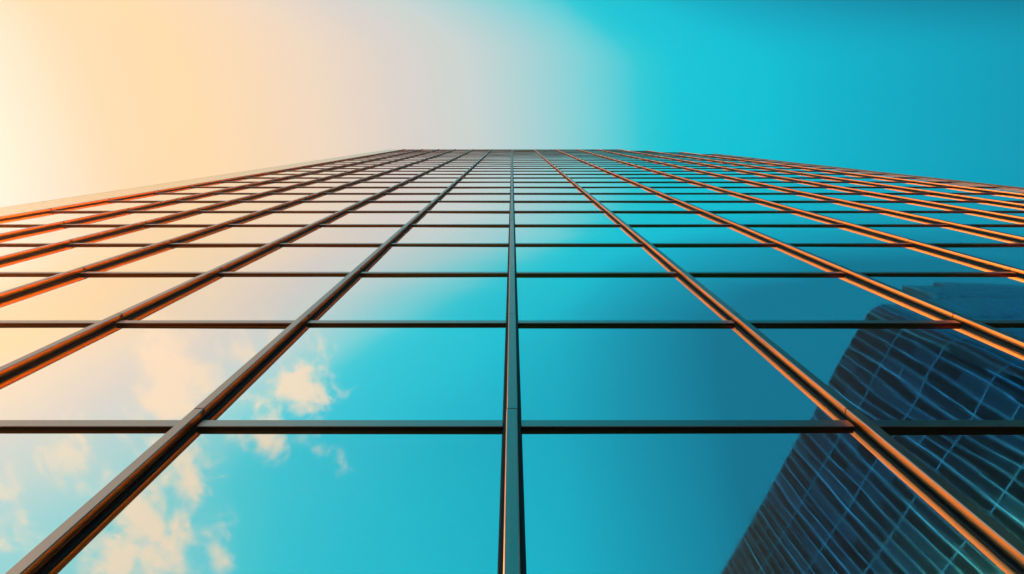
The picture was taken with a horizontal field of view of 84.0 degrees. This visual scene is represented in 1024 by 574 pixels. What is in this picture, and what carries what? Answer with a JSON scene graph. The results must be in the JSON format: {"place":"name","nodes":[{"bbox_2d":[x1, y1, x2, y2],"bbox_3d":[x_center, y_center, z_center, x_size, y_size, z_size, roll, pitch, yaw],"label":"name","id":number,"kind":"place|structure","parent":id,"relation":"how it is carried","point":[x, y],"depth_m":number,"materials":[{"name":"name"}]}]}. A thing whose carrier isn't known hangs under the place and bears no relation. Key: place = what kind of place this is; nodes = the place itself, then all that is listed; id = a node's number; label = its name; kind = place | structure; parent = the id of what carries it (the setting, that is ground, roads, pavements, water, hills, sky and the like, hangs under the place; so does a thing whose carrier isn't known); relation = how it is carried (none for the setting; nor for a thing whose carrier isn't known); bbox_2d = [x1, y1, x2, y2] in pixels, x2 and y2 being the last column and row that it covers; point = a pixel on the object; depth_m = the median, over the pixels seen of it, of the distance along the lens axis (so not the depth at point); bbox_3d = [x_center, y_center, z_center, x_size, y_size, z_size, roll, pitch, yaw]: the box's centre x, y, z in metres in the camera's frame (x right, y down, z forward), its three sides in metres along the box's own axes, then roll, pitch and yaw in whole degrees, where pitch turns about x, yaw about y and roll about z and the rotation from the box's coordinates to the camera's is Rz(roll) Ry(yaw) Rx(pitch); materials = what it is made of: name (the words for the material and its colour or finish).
{"place":"outdoors","nodes":[
{"label":"outdoors","id":0,"kind":"place"},
{"bbox_2d":[0,149,1023,573],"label":"glass skyscraper","id":1,"kind":"structure","parent":0,"point":[510,361],"depth_m":8.05,"materials":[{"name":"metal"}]},
{"bbox_2d":[0,226,34,232],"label":"window pane","id":2,"kind":"structure","parent":1,"relation":"in","point":[3,229],"depth_m":19.87,"materials":[{"name":"glass"}]},
{"bbox_2d":[0,246,39,255],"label":"window pane","id":3,"kind":"structure","parent":1,"relation":"in","point":[4,250],"depth_m":16.44,"materials":[{"name":"glass"}]},
{"bbox_2d":[0,275,52,291],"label":"window pane","id":4,"kind":"structure","parent":1,"relation":"in","point":[7,282],"depth_m":12.92,"materials":[{"name":"glass"}]},
{"bbox_2d":[0,326,87,366],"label":"window pane","id":5,"kind":"structure","parent":1,"relation":"in","point":[16,342],"depth_m":9.34,"materials":[{"name":"glass"}]},
{"bbox_2d":[0,212,104,223],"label":"window pane","id":6,"kind":"structure","parent":1,"relation":"in","point":[50,217],"depth_m":22.32,"materials":[{"name":"glass"}]},
{"bbox_2d":[0,226,120,242],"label":"window pane","id":7,"kind":"structure","parent":1,"relation":"in","point":[57,234],"depth_m":18.71,"materials":[{"name":"glass"}]},
{"bbox_2d":[0,246,144,271],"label":"window pane","id":8,"kind":"structure","parent":1,"relation":"in","point":[63,259],"depth_m":15.15,"materials":[{"name":"glass"}]},
{"bbox_2d":[0,430,168,573],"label":"window pane","id":9,"kind":"structure","parent":1,"relation":"in","point":[46,476],"depth_m":5.65,"materials":[{"name":"glass"}]},
{"bbox_2d":[0,275,198,319],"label":"window pane","id":10,"kind":"structure","parent":1,"relation":"in","point":[98,297],"depth_m":11.60,"materials":[{"name":"glass"}]},
{"bbox_2d":[58,202,154,210],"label":"window pane","id":11,"kind":"structure","parent":1,"relation":"in","point":[106,206],"depth_m":25.59,"materials":[{"name":"glass"}]},
{"bbox_2d":[74,212,178,223],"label":"window pane","id":12,"kind":"structure","parent":1,"relation":"in","point":[127,217],"depth_m":22.16,"materials":[{"name":"glass"}]},
{"bbox_2d":[0,326,287,419],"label":"window pane","id":13,"kind":"structure","parent":1,"relation":"in","point":[120,372],"depth_m":7.95,"materials":[{"name":"glass"}]},
{"bbox_2d":[80,226,208,242],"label":"window pane","id":14,"kind":"structure","parent":1,"relation":"in","point":[144,234],"depth_m":18.71,"materials":[{"name":"glass"}]},
{"bbox_2d":[115,194,194,200],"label":"window pane","id":15,"kind":"structure","parent":1,"relation":"in","point":[151,197],"depth_m":29.08,"materials":[{"name":"glass"}]},
{"bbox_2d":[91,246,261,271],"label":"window pane","id":16,"kind":"structure","parent":1,"relation":"in","point":[169,258],"depth_m":15.02,"materials":[{"name":"glass"}]},
{"bbox_2d":[134,202,219,210],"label":"window pane","id":17,"kind":"structure","parent":1,"relation":"in","point":[175,206],"depth_m":25.59,"materials":[{"name":"glass"}]},
{"bbox_2d":[161,187,224,192],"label":"window pane","id":18,"kind":"structure","parent":1,"relation":"in","point":[191,189],"depth_m":32.59,"materials":[{"name":"glass"}]},
{"bbox_2d":[154,212,253,223],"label":"window pane","id":19,"kind":"structure","parent":1,"relation":"in","point":[198,217],"depth_m":22.15,"materials":[{"name":"glass"}]},
{"bbox_2d":[182,194,251,200],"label":"window pane","id":20,"kind":"structure","parent":1,"relation":"in","point":[212,197],"depth_m":29.07,"materials":[{"name":"glass"}]},
{"bbox_2d":[201,182,254,185],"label":"window pane","id":21,"kind":"structure","parent":1,"relation":"in","point":[219,183],"depth_m":36.18,"materials":[{"name":"glass"}]},
{"bbox_2d":[129,275,346,319],"bbox_3d":[-5.349,0.192,11.736,3.115,3.442,0.024,0,-75,0],"label":"window pane","id":22,"kind":"structure","parent":1,"relation":"in","point":[222,297],"depth_m":11.54,"materials":[{"name":"glass"}]},
{"bbox_2d":[178,226,304,242],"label":"window pane","id":23,"kind":"structure","parent":1,"relation":"in","point":[228,234],"depth_m":18.67,"materials":[{"name":"glass"}]},
{"bbox_2d":[204,202,285,210],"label":"window pane","id":24,"kind":"structure","parent":1,"relation":"in","point":[237,206],"depth_m":25.61,"materials":[{"name":"glass"}]},
{"bbox_2d":[220,188,276,192],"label":"window pane","id":25,"kind":"structure","parent":1,"relation":"in","point":[242,190],"depth_m":32.57,"materials":[{"name":"glass"}]},
{"bbox_2d":[47,431,501,573],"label":"window pane","id":26,"kind":"structure","parent":1,"relation":"in","point":[224,502],"depth_m":5.10,"materials":[{"name":"glass"}]},
{"bbox_2d":[243,194,310,200],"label":"window pane","id":27,"kind":"structure","parent":1,"relation":"in","point":[268,197],"depth_m":29.14,"materials":[{"name":"glass"}]},
{"bbox_2d":[235,212,334,223],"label":"window pane","id":28,"kind":"structure","parent":1,"relation":"in","point":[270,217],"depth_m":22.11,"materials":[{"name":"glass"}]},
{"bbox_2d":[226,246,379,271],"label":"window pane","id":29,"kind":"structure","parent":1,"relation":"in","point":[280,258],"depth_m":15.02,"materials":[{"name":"glass"}]},
{"bbox_2d":[274,187,332,192],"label":"window pane","id":30,"kind":"structure","parent":1,"relation":"in","point":[291,190],"depth_m":32.53,"materials":[{"name":"glass"}]},
{"bbox_2d":[275,202,356,210],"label":"window pane","id":31,"kind":"structure","parent":1,"relation":"in","point":[300,206],"depth_m":25.59,"materials":[{"name":"glass"}]},
{"bbox_2d":[304,194,373,200],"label":"window pane","id":32,"kind":"structure","parent":1,"relation":"in","point":[324,197],"depth_m":29.14,"materials":[{"name":"glass"}]},
{"bbox_2d":[286,226,402,242],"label":"window pane","id":33,"kind":"structure","parent":1,"relation":"in","point":[320,234],"depth_m":18.69,"materials":[{"name":"glass"}]},
{"bbox_2d":[209,326,505,419],"bbox_3d":[-1.840,1.140,8.263,3.456,3.442,0.030,0,-75,0],"label":"window pane","id":34,"kind":"structure","parent":1,"relation":"in","point":[325,372],"depth_m":7.83,"materials":[{"name":"glass"}]},
{"bbox_2d":[328,188,386,192],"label":"window pane","id":35,"kind":"structure","parent":1,"relation":"in","point":[342,190],"depth_m":32.57,"materials":[{"name":"glass"}]},
{"bbox_2d":[324,212,418,223],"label":"window pane","id":36,"kind":"structure","parent":1,"relation":"in","point":[348,217],"depth_m":22.13,"materials":[{"name":"glass"}]},
{"bbox_2d":[349,182,400,185],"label":"window pane","id":37,"kind":"structure","parent":1,"relation":"in","point":[359,183],"depth_m":36.21,"materials":[{"name":"glass"}]},
{"bbox_2d":[350,202,429,210],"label":"window pane","id":38,"kind":"structure","parent":1,"relation":"in","point":[369,206],"depth_m":25.60,"materials":[{"name":"glass"}]},
{"bbox_2d":[371,194,438,200],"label":"window pane","id":39,"kind":"structure","parent":1,"relation":"in","point":[385,197],"depth_m":29.07,"materials":[{"name":"glass"}]},
{"bbox_2d":[314,275,506,319],"bbox_3d":[-1.840,0.192,11.736,3.456,3.442,0.024,0,-75,0],"label":"window pane","id":40,"kind":"structure","parent":1,"relation":"in","point":[392,297],"depth_m":11.48,"materials":[{"name":"glass"}]},
{"bbox_2d":[387,188,445,192],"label":"window pane","id":41,"kind":"structure","parent":1,"relation":"in","point":[397,190],"depth_m":32.53,"materials":[{"name":"glass"}]},
{"bbox_2d":[402,182,452,185],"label":"window pane","id":42,"kind":"structure","parent":1,"relation":"in","point":[408,183],"depth_m":36.20,"materials":[{"name":"glass"}]},
{"bbox_2d":[365,245,507,271],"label":"window pane","id":43,"kind":"structure","parent":1,"relation":"in","point":[397,258],"depth_m":15.04,"materials":[{"name":"glass"}]},
{"bbox_2d":[395,226,508,242],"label":"window pane","id":44,"kind":"structure","parent":1,"relation":"in","point":[416,234],"depth_m":18.67,"materials":[{"name":"glass"}]},
{"bbox_2d":[415,212,508,223],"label":"window pane","id":45,"kind":"structure","parent":1,"relation":"in","point":[429,217],"depth_m":22.09,"materials":[{"name":"glass"}]},
{"bbox_2d":[429,202,509,210],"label":"window pane","id":46,"kind":"structure","parent":1,"relation":"in","point":[439,206],"depth_m":25.64,"materials":[{"name":"glass"}]},
{"bbox_2d":[439,194,509,200],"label":"window pane","id":47,"kind":"structure","parent":1,"relation":"in","point":[447,197],"depth_m":29.08,"materials":[{"name":"glass"}]},
{"bbox_2d":[448,188,509,192],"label":"window pane","id":48,"kind":"structure","parent":1,"relation":"in","point":[454,190],"depth_m":32.51,"materials":[{"name":"glass"}]},
{"bbox_2d":[455,182,509,185],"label":"window pane","id":49,"kind":"structure","parent":1,"relation":"in","point":[459,183],"depth_m":36.24,"materials":[{"name":"glass"}]},
{"bbox_2d":[514,178,567,180],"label":"window pane","id":50,"kind":"structure","parent":1,"relation":"in","point":[515,179],"depth_m":39.94,"materials":[{"name":"glass"}]},
{"bbox_2d":[514,182,573,185],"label":"window pane","id":51,"kind":"structure","parent":1,"relation":"in","point":[515,183],"depth_m":36.24,"materials":[{"name":"glass"}]},
{"bbox_2d":[514,188,581,192],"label":"window pane","id":52,"kind":"structure","parent":1,"relation":"in","point":[516,190],"depth_m":32.49,"materials":[{"name":"glass"}]},
{"bbox_2d":[514,194,590,200],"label":"window pane","id":53,"kind":"structure","parent":1,"relation":"in","point":[517,197],"depth_m":29.07,"materials":[{"name":"glass"}]},
{"bbox_2d":[514,202,602,210],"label":"window pane","id":54,"kind":"structure","parent":1,"relation":"in","point":[519,206],"depth_m":25.59,"materials":[{"name":"glass"}]},
{"bbox_2d":[515,212,616,223],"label":"window pane","id":55,"kind":"structure","parent":1,"relation":"in","point":[520,217],"depth_m":22.13,"materials":[{"name":"glass"}]},
{"bbox_2d":[515,226,638,242],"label":"window pane","id":56,"kind":"structure","parent":1,"relation":"in","point":[523,234],"depth_m":18.68,"materials":[{"name":"glass"}]},
{"bbox_2d":[516,246,671,271],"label":"window pane","id":57,"kind":"structure","parent":1,"relation":"in","point":[528,258],"depth_m":15.03,"materials":[{"name":"glass"}]},
{"bbox_2d":[571,178,625,180],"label":"window pane","id":58,"kind":"structure","parent":1,"relation":"in","point":[574,179],"depth_m":39.90,"materials":[{"name":"glass"}]},
{"bbox_2d":[576,182,636,185],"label":"window pane","id":59,"kind":"structure","parent":1,"relation":"in","point":[579,183],"depth_m":36.24,"materials":[{"name":"glass"}]},
{"bbox_2d":[583,187,653,192],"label":"window pane","id":60,"kind":"structure","parent":1,"relation":"in","point":[617,189],"depth_m":32.56,"materials":[{"name":"glass"}]},
{"bbox_2d":[517,275,726,319],"bbox_3d":[1.993,0.189,11.735,3.762,3.442,0.030,0,-75,0],"label":"window pane","id":61,"kind":"structure","parent":1,"relation":"in","point":[667,297],"depth_m":11.46,"materials":[{"name":"glass"}]},
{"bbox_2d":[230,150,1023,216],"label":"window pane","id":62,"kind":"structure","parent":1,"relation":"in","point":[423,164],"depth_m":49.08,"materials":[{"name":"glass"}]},
{"bbox_2d":[591,194,671,200],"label":"window pane","id":63,"kind":"structure","parent":1,"relation":"in","point":[600,197],"depth_m":29.12,"materials":[{"name":"glass"}]},
{"bbox_2d":[601,202,694,210],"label":"window pane","id":64,"kind":"structure","parent":1,"relation":"in","point":[612,206],"depth_m":25.63,"materials":[{"name":"glass"}]},
{"bbox_2d":[628,178,684,180],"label":"window pane","id":65,"kind":"structure","parent":1,"relation":"in","point":[634,179],"depth_m":39.92,"materials":[{"name":"glass"}]},
{"bbox_2d":[613,212,724,223],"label":"window pane","id":66,"kind":"structure","parent":1,"relation":"in","point":[628,217],"depth_m":22.14,"materials":[{"name":"glass"}]},
{"bbox_2d":[638,182,701,185],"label":"window pane","id":67,"kind":"structure","parent":1,"relation":"in","point":[644,183],"depth_m":36.19,"materials":[{"name":"glass"}]},
{"bbox_2d":[518,326,840,419],"bbox_3d":[1.993,1.143,8.264,3.762,3.442,0.024,0,-75,0],"label":"window pane","id":68,"kind":"structure","parent":1,"relation":"in","point":[567,372],"depth_m":7.84,"materials":[{"name":"glass"}]},
{"bbox_2d":[653,188,726,192],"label":"window pane","id":69,"kind":"structure","parent":1,"relation":"in","point":[665,190],"depth_m":32.51,"materials":[{"name":"glass"}]},
{"bbox_2d":[630,226,768,242],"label":"window pane","id":70,"kind":"structure","parent":1,"relation":"in","point":[654,234],"depth_m":18.66,"materials":[{"name":"glass"}]},
{"bbox_2d":[667,194,754,200],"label":"window pane","id":71,"kind":"structure","parent":1,"relation":"in","point":[684,197],"depth_m":29.08,"materials":[{"name":"glass"}]},
{"bbox_2d":[702,182,761,185],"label":"window pane","id":72,"kind":"structure","parent":1,"relation":"in","point":[710,183],"depth_m":36.27,"materials":[{"name":"glass"}]},
{"bbox_2d":[687,202,789,210],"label":"window pane","id":73,"kind":"structure","parent":1,"relation":"in","point":[709,206],"depth_m":25.59,"materials":[{"name":"glass"}]},
{"bbox_2d":[655,246,835,271],"bbox_3d":[5.962,-0.759,15.208,3.728,3.442,0.024,0,-75,0],"label":"window pane","id":74,"kind":"structure","parent":1,"relation":"in","point":[690,258],"depth_m":15.05,"materials":[{"name":"glass"}]},
{"bbox_2d":[724,188,794,192],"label":"window pane","id":75,"kind":"structure","parent":1,"relation":"in","point":[741,190],"depth_m":32.50,"materials":[{"name":"glass"}]},
{"bbox_2d":[522,430,1016,573],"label":"window pane","id":76,"kind":"structure","parent":1,"relation":"in","point":[634,501],"depth_m":5.11,"materials":[{"name":"glass"}]},
{"bbox_2d":[711,212,835,223],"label":"window pane","id":77,"kind":"structure","parent":1,"relation":"in","point":[738,217],"depth_m":22.09,"materials":[{"name":"glass"}]},
{"bbox_2d":[746,194,830,200],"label":"window pane","id":78,"kind":"structure","parent":1,"relation":"in","point":[770,197],"depth_m":29.07,"materials":[{"name":"glass"}]},
{"bbox_2d":[761,182,819,185],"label":"window pane","id":79,"kind":"structure","parent":1,"relation":"in","point":[771,183],"depth_m":36.20,"materials":[{"name":"glass"}]},
{"bbox_2d":[691,275,946,319],"bbox_3d":[5.962,0.190,11.735,3.728,3.442,0.028,0,-75,0],"label":"window pane","id":80,"kind":"structure","parent":1,"relation":"in","point":[752,297],"depth_m":11.46,"materials":[{"name":"glass"}]},
{"bbox_2d":[746,226,900,242],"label":"window pane","id":81,"kind":"structure","parent":1,"relation":"in","point":[787,234],"depth_m":18.67,"materials":[{"name":"glass"}]},
{"bbox_2d":[790,188,859,192],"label":"window pane","id":82,"kind":"structure","parent":1,"relation":"in","point":[812,190],"depth_m":32.49,"materials":[{"name":"glass"}]},
{"bbox_2d":[776,202,877,210],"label":"window pane","id":83,"kind":"structure","parent":1,"relation":"in","point":[808,206],"depth_m":25.65,"materials":[{"name":"glass"}]},
{"bbox_2d":[819,182,876,185],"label":"window pane","id":84,"kind":"structure","parent":1,"relation":"in","point":[832,183],"depth_m":36.19,"materials":[{"name":"glass"}]},
{"bbox_2d":[819,194,905,200],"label":"window pane","id":85,"kind":"structure","parent":1,"relation":"in","point":[850,197],"depth_m":29.09,"materials":[{"name":"glass"}]},
{"bbox_2d":[813,212,936,223],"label":"window pane","id":86,"kind":"structure","parent":1,"relation":"in","point":[852,217],"depth_m":22.10,"materials":[{"name":"glass"}]},
{"bbox_2d":[854,188,922,192],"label":"window pane","id":87,"kind":"structure","parent":1,"relation":"in","point":[880,190],"depth_m":32.58,"materials":[{"name":"glass"}]},
{"bbox_2d":[754,326,1023,419],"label":"window pane","id":88,"kind":"structure","parent":1,"relation":"in","point":[884,372],"depth_m":8.14,"materials":[{"name":"glass"}]},
{"bbox_2d":[793,245,1001,271],"bbox_3d":[9.966,-0.761,15.207,3.830,3.442,0.029,0,-75,0],"label":"window pane","id":89,"kind":"structure","parent":1,"relation":"in","point":[856,258],"depth_m":15.02,"materials":[{"name":"glass"}]},
{"bbox_2d":[873,182,936,185],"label":"window pane","id":90,"kind":"structure","parent":1,"relation":"in","point":[889,183],"depth_m":36.18,"materials":[{"name":"glass"}]},
{"bbox_2d":[858,202,961,210],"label":"window pane","id":91,"kind":"structure","parent":1,"relation":"in","point":[899,206],"depth_m":25.59,"materials":[{"name":"glass"}]},
{"bbox_2d":[890,194,976,200],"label":"window pane","id":92,"kind":"structure","parent":1,"relation":"in","point":[928,197],"depth_m":29.07,"materials":[{"name":"glass"}]},
{"bbox_2d":[865,226,1023,242],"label":"window pane","id":93,"kind":"structure","parent":1,"relation":"in","point":[926,234],"depth_m":18.67,"materials":[{"name":"glass"}]},
{"bbox_2d":[866,275,1023,319],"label":"window pane","id":94,"kind":"structure","parent":1,"relation":"in","point":[976,297],"depth_m":12.02,"materials":[{"name":"glass"}]},
{"bbox_2d":[916,188,990,192],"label":"window pane","id":95,"kind":"structure","parent":1,"relation":"in","point":[946,190],"depth_m":32.57,"materials":[{"name":"glass"}]},
{"bbox_2d":[885,431,1023,542],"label":"window pane","id":96,"kind":"structure","parent":1,"relation":"in","point":[987,467],"depth_m":5.81,"materials":[{"name":"glass"}]},
{"bbox_2d":[907,212,1023,223],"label":"window pane","id":97,"kind":"structure","parent":1,"relation":"in","point":[957,217],"depth_m":22.15,"materials":[{"name":"glass"}]},
{"bbox_2d":[938,202,1023,210],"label":"window pane","id":98,"kind":"structure","parent":1,"relation":"in","point":[987,206],"depth_m":25.63,"materials":[{"name":"glass"}]},
{"bbox_2d":[939,246,1023,269],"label":"window pane","id":99,"kind":"structure","parent":1,"relation":"in","point":[1013,256],"depth_m":15.93,"materials":[{"name":"glass"}]},
{"bbox_2d":[958,194,1023,200],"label":"window pane","id":100,"kind":"structure","parent":1,"relation":"in","point":[1003,197],"depth_m":29.53,"materials":[{"name":"glass"}]},
{"bbox_2d":[974,226,1023,236],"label":"window pane","id":101,"kind":"structure","parent":1,"relation":"in","point":[1015,230],"depth_m":19.61,"materials":[{"name":"glass"}]},
{"bbox_2d":[991,326,1023,339],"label":"window pane","id":102,"kind":"structure","parent":1,"relation":"in","point":[1018,331],"depth_m":9.68,"materials":[{"name":"glass"}]},
{"bbox_2d":[0,0,1023,206],"label":"sky","id":103,"kind":"structure","parent":0,"point":[97,96],"materials":[{"name":"blue"}]}
]}

